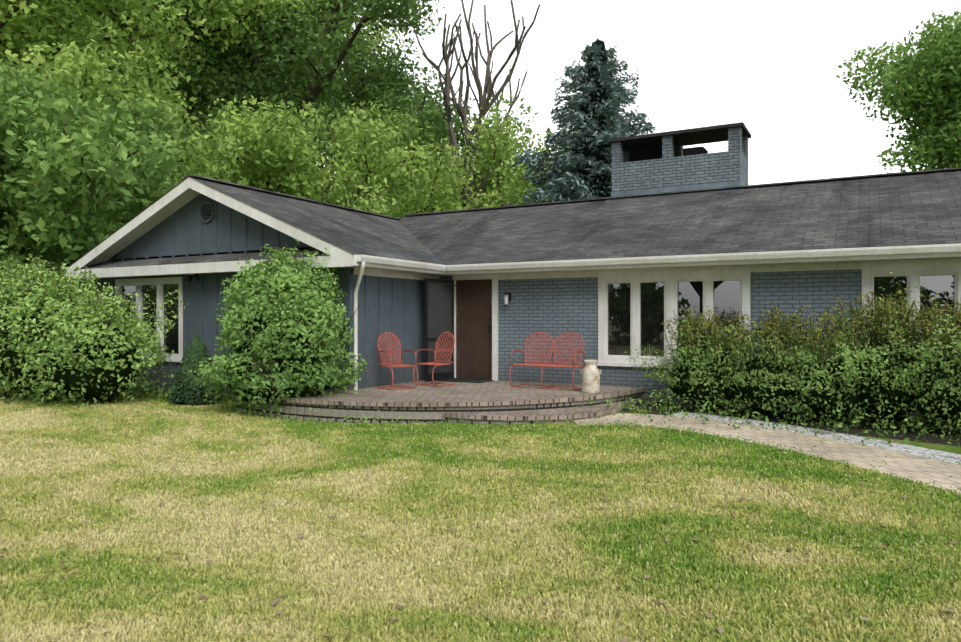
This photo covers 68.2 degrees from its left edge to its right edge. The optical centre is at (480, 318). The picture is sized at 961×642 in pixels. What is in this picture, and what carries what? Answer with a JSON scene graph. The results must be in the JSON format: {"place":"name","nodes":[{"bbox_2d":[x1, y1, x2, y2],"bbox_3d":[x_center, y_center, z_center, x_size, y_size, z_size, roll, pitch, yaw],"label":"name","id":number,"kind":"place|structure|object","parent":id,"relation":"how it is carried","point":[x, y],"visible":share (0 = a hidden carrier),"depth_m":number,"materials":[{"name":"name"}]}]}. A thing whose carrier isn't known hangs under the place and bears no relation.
{"place":"outdoors","nodes":[
{"label":"outdoors","id":0,"kind":"place"},
{"bbox_2d":[0,385,705,440],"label":"grass","id":1,"kind":"structure","parent":0,"point":[37,422],"depth_m":9.91,"materials":[{"name":"green plant"}]},
{"bbox_2d":[0,393,960,641],"bbox_3d":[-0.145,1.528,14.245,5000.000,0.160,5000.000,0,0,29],"label":"ground","id":2,"kind":"structure","parent":0,"point":[952,449],"depth_m":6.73,"materials":[{"name":"green plant"}]},
{"bbox_2d":[0,245,97,292],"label":"bush","id":3,"kind":"object","parent":2,"relation":"on","point":[19,261],"visible":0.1,"depth_m":16.50,"materials":[{"name":"green plant"}]},
{"bbox_2d":[0,248,184,407],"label":"bush","id":4,"kind":"object","parent":2,"relation":"on","point":[70,339],"visible":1,"depth_m":12.09,"materials":[{"name":"green plant"}]},
{"bbox_2d":[0,53,194,285],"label":"tree","id":5,"kind":"object","parent":2,"relation":"on","point":[66,192],"visible":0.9,"depth_m":16.65,"materials":[{"name":"green plant"}]},
{"bbox_2d":[0,0,230,96],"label":"tree","id":6,"kind":"object","parent":2,"relation":"on","point":[73,21],"visible":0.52,"depth_m":26.37,"materials":[{"name":"green plant"}]},
{"bbox_2d":[12,371,236,408],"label":"plants","id":7,"kind":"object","parent":2,"relation":"on","point":[165,394],"depth_m":13.61,"materials":[{"name":"green plant"}]},
{"bbox_2d":[0,39,320,296],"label":"tree","id":8,"kind":"object","parent":2,"relation":"on","point":[240,145],"visible":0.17,"depth_m":23.47,"materials":[{"name":"green plant"}]},
{"bbox_2d":[166,333,226,405],"bbox_3d":[-5.066,0.933,12.633,1.019,1.349,1.041,0,0,29],"label":"dwarf spruce","id":9,"kind":"object","parent":2,"relation":"on","point":[184,391],"visible":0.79,"depth_m":12.42,"materials":[{"name":"green plant"}]},
{"bbox_2d":[15,0,385,110],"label":"tree","id":10,"kind":"object","parent":2,"relation":"on","point":[343,19],"visible":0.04,"depth_m":32.29,"materials":[{"name":"green plant"}]},
{"bbox_2d":[0,0,409,147],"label":"tree","id":11,"kind":"object","parent":2,"relation":"on","point":[216,19],"visible":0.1,"depth_m":29.59,"materials":[{"name":"green plant"}]},
{"bbox_2d":[83,62,355,189],"bbox_3d":[-13.899,-4.870,31.120,15.514,13.007,15.649,0,0,29],"label":"tree","id":12,"kind":"object","parent":2,"relation":"on","point":[213,112],"visible":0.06,"depth_m":30.31,"materials":[{"name":"green plant"}]},
{"bbox_2d":[81,0,449,187],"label":"oak tree","id":13,"kind":"object","parent":2,"relation":"on","point":[318,79],"visible":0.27,"depth_m":31.08,"materials":[{"name":"green plant"}]},
{"bbox_2d":[185,240,367,416],"bbox_3d":[-3.269,0.114,11.655,2.865,2.866,2.854,0,0,29],"label":"bush","id":14,"kind":"object","parent":2,"relation":"on","point":[285,341],"visible":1,"depth_m":11.07,"materials":[{"name":"green plant"}]},
{"bbox_2d":[184,100,508,217],"bbox_3d":[-5.933,-3.797,30.709,15.193,10.904,12.661,0,0,-4],"label":"tree","id":15,"kind":"object","parent":2,"relation":"on","point":[366,179],"visible":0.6,"depth_m":28.25,"materials":[{"name":"green plant"}]},
{"bbox_2d":[321,35,530,211],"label":"tree","id":16,"kind":"object","parent":2,"relation":"on","point":[390,88],"visible":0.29,"depth_m":43.59,"materials":[{"name":"green plant"}]},
{"bbox_2d":[234,378,644,423],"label":"patio","id":17,"kind":"structure","parent":2,"relation":"on","point":[501,404],"depth_m":10.76,"materials":[{"name":"stone"}]},
{"bbox_2d":[376,332,417,389],"bbox_3d":[-1.478,0.737,12.476,0.525,0.980,0.660,0,0,-36],"label":"chair","id":18,"kind":"object","parent":17,"relation":"on","point":[393,364],"visible":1,"depth_m":12.59,"materials":[{"name":"red metal"}]},
{"bbox_2d":[413,332,455,386],"bbox_3d":[-0.832,0.737,13.025,0.525,0.980,0.660,0,0,41],"label":"chair","id":19,"kind":"object","parent":17,"relation":"on","point":[437,363],"visible":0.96,"depth_m":13.11,"materials":[{"name":"red metal"}]},
{"bbox_2d":[341,381,584,399],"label":"joint weeds","id":20,"kind":"object","parent":17,"relation":"on","point":[458,392],"visible":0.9,"depth_m":11.82,"materials":[{"name":"green plant"}]},
{"bbox_2d":[509,332,584,389],"bbox_3d":[1.192,0.738,12.566,1.225,0.981,0.660,0,0,29],"label":"bench","id":21,"kind":"object","parent":17,"relation":"on","point":[556,364],"visible":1,"depth_m":12.69,"materials":[{"name":"red metal"}]},
{"bbox_2d":[580,360,600,392],"bbox_3d":[1.829,0.955,11.772,0.296,0.545,0.296,0,0,-16],"label":"milk can","id":22,"kind":"object","parent":17,"relation":"on","point":[591,373],"visible":1,"depth_m":11.66,"materials":[{"name":"beige metal"}]},
{"bbox_2d":[233,399,649,424],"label":"patio weeds","id":23,"kind":"object","parent":2,"relation":"on","point":[313,419],"depth_m":10.41,"materials":[{"name":"green plant"}]},
{"bbox_2d":[402,138,531,209],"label":"tree","id":24,"kind":"object","parent":2,"relation":"on","point":[460,154],"depth_m":48.28,"materials":[{"name":"green plant"}]},
{"bbox_2d":[413,0,539,208],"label":"dead tree","id":25,"kind":"object","parent":2,"relation":"on","point":[484,103],"visible":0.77,"depth_m":33.15,"materials":[{"name":"wood"}]},
{"bbox_2d":[379,94,578,217],"bbox_3d":[2.190,-4.185,35.669,14.476,11.628,13.264,0,0,29],"label":"tree","id":26,"kind":"object","parent":2,"relation":"on","point":[502,158],"visible":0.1,"depth_m":32.00,"materials":[{"name":"green plant"}]},
{"bbox_2d":[0,404,958,641],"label":"fallen leaves","id":27,"kind":"object","parent":2,"relation":"on","point":[623,639],"visible":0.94,"depth_m":4.61,"materials":[{"name":"brown plant"}]},
{"bbox_2d":[65,122,960,420],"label":"house","id":28,"kind":"structure","parent":2,"relation":"on","point":[657,240],"depth_m":13.38,"materials":[{"name":"brick"}]},
{"bbox_2d":[425,278,458,381],"bbox_3d":[-0.795,0.218,14.080,0.133,2.000,0.907,0,0,42],"label":"screen door","id":29,"kind":"structure","parent":28,"relation":"attached to","point":[439,307],"depth_m":14.03,"materials":[{"name":"black metal"}]},
{"bbox_2d":[505,38,655,205],"bbox_3d":[4.286,-4.096,25.619,9.275,12.289,9.278,0,0,29],"label":"blue spruce","id":30,"kind":"object","parent":2,"relation":"on","point":[595,102],"visible":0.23,"depth_m":25.04,"materials":[{"name":"green plant"}]},
{"bbox_2d":[573,379,960,450],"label":"plants","id":31,"kind":"object","parent":2,"relation":"on","point":[889,441],"visible":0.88,"depth_m":9.57,"materials":[{"name":"green plant"}]},
{"bbox_2d":[574,401,960,494],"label":"walk","id":32,"kind":"structure","parent":2,"relation":"on","point":[916,464],"depth_m":8.80,"materials":[{"name":"stone"}]},
{"bbox_2d":[567,407,960,491],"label":"walk weeds","id":33,"kind":"object","parent":32,"relation":"on","point":[631,423],"visible":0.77,"depth_m":8.68,"materials":[{"name":"green plant"}]},
{"bbox_2d":[624,272,960,436],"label":"shrub row","id":34,"kind":"object","parent":2,"relation":"on","point":[895,363],"visible":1,"depth_m":9.71,"materials":[{"name":"green plant"}]},
{"bbox_2d":[836,10,960,172],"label":"tree","id":35,"kind":"object","parent":2,"relation":"on","point":[925,88],"visible":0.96,"depth_m":30.36,"materials":[{"name":"green plant"}]},
{"bbox_2d":[61,0,960,199],"label":"sky","id":36,"kind":"structure","parent":0,"point":[771,67],"materials":[{"name":"white"}]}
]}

